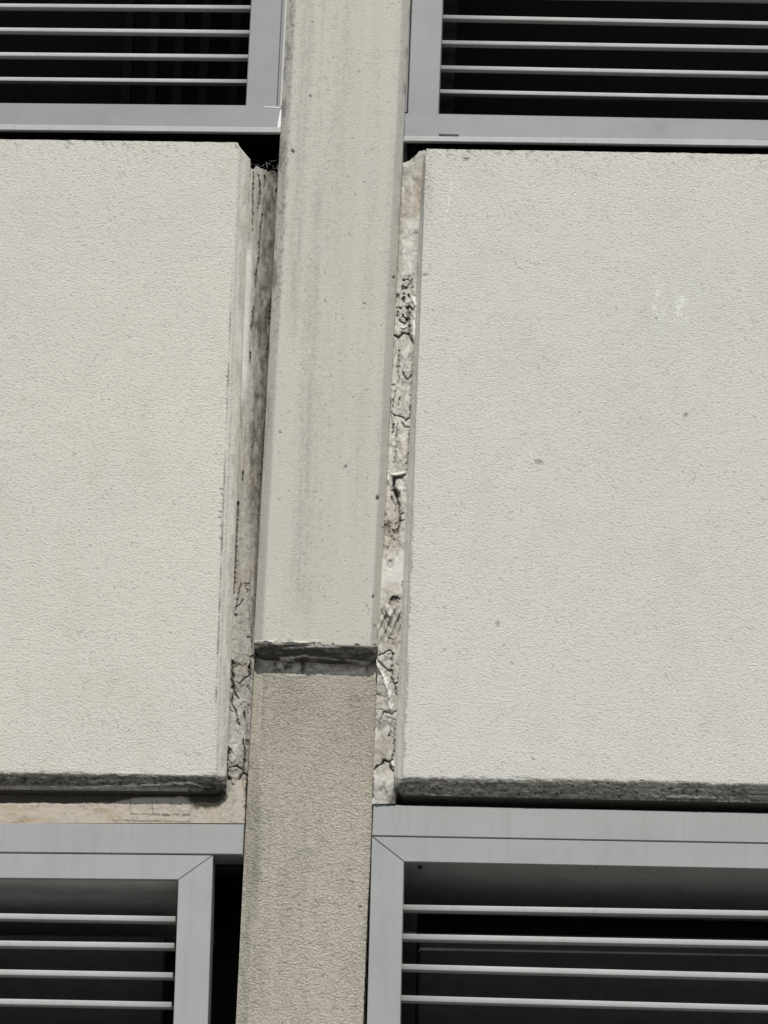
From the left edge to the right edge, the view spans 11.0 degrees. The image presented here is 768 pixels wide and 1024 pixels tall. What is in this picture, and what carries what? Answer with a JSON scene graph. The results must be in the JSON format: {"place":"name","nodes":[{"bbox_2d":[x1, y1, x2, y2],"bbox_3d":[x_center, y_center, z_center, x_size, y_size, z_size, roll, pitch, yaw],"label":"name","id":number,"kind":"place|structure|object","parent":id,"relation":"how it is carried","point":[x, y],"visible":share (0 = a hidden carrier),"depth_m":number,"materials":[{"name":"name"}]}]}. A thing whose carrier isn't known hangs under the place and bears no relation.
{"place":"outdoors","nodes":[
{"label":"outdoors","id":0,"kind":"place"},
{"bbox_3d":[0.019,0.475,7.697,9.000,8.500,0.740,1,-24,2],"label":"building wall","id":1,"kind":"object","parent":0,"visible":0},
{"bbox_2d":[0,823,244,1023],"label":"louvred window","id":2,"kind":"structure","parent":1,"relation":"attached to","point":[120,923],"depth_m":6.80,"materials":[{"name":"metal"}]},
{"bbox_2d":[0,780,244,823],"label":"mortar band","id":3,"kind":"object","parent":2,"relation":"on","point":[109,809],"visible":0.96,"depth_m":6.83,"materials":[{"name":"beige concrete"}]},
{"bbox_2d":[0,139,251,794],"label":"wall panel","id":4,"kind":"structure","parent":3,"relation":"on","point":[122,279],"depth_m":7.06,"materials":[{"name":"paint"}]},
{"bbox_2d":[220,166,277,828],"bbox_3d":[-0.237,0.021,7.223,0.069,1.270,0.371,1,-24,2],"label":"mortar joint","id":5,"kind":"object","parent":3,"relation":"on","point":[262,201],"visible":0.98,"depth_m":7.07,"materials":[{"name":"grey concrete"}]},
{"bbox_2d":[252,159,278,171],"bbox_3d":[-0.215,-0.629,7.350,0.070,0.050,0.044,1,-24,2],"label":"debris","id":6,"kind":"object","parent":5,"relation":"on","point":[266,163],"visible":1,"depth_m":7.35,"materials":[{"name":"grey"}]},
{"bbox_2d":[0,0,286,172],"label":"louvred window","id":7,"kind":"structure","parent":1,"relation":"attached to","point":[161,70],"depth_m":7.48,"materials":[{"name":"metal"}]},
{"bbox_2d":[236,655,376,1023],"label":"pilaster","id":8,"kind":"object","parent":1,"relation":"attached to","point":[304,938],"visible":0.99,"depth_m":6.79,"materials":[{"name":"paint"}]},
{"bbox_2d":[254,0,410,665],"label":"pilaster","id":9,"kind":"object","parent":8,"relation":"on","point":[343,156],"visible":0.98,"depth_m":7.15,"materials":[{"name":"concrete"}]},
{"bbox_2d":[372,150,425,804],"bbox_3d":[0.031,-0.011,7.224,0.060,1.268,0.378,1,-24,2],"label":"mortar joint","id":10,"kind":"object","parent":9,"relation":"attached to","point":[385,792],"visible":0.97,"depth_m":7.04,"materials":[{"name":"grey concrete"}]},
{"bbox_2d":[367,805,767,1023],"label":"louvred window","id":11,"kind":"structure","parent":1,"relation":"attached to","point":[490,915],"depth_m":6.78,"materials":[{"name":"metal"}]},
{"bbox_2d":[394,149,767,812],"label":"wall panel","id":12,"kind":"structure","parent":11,"relation":"on","point":[584,619],"depth_m":7.01,"materials":[{"name":"paint"}]},
{"bbox_2d":[404,0,767,160],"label":"louvred window","id":13,"kind":"structure","parent":1,"relation":"attached to","point":[670,76],"depth_m":7.81,"materials":[{"name":"metal"}]}
]}

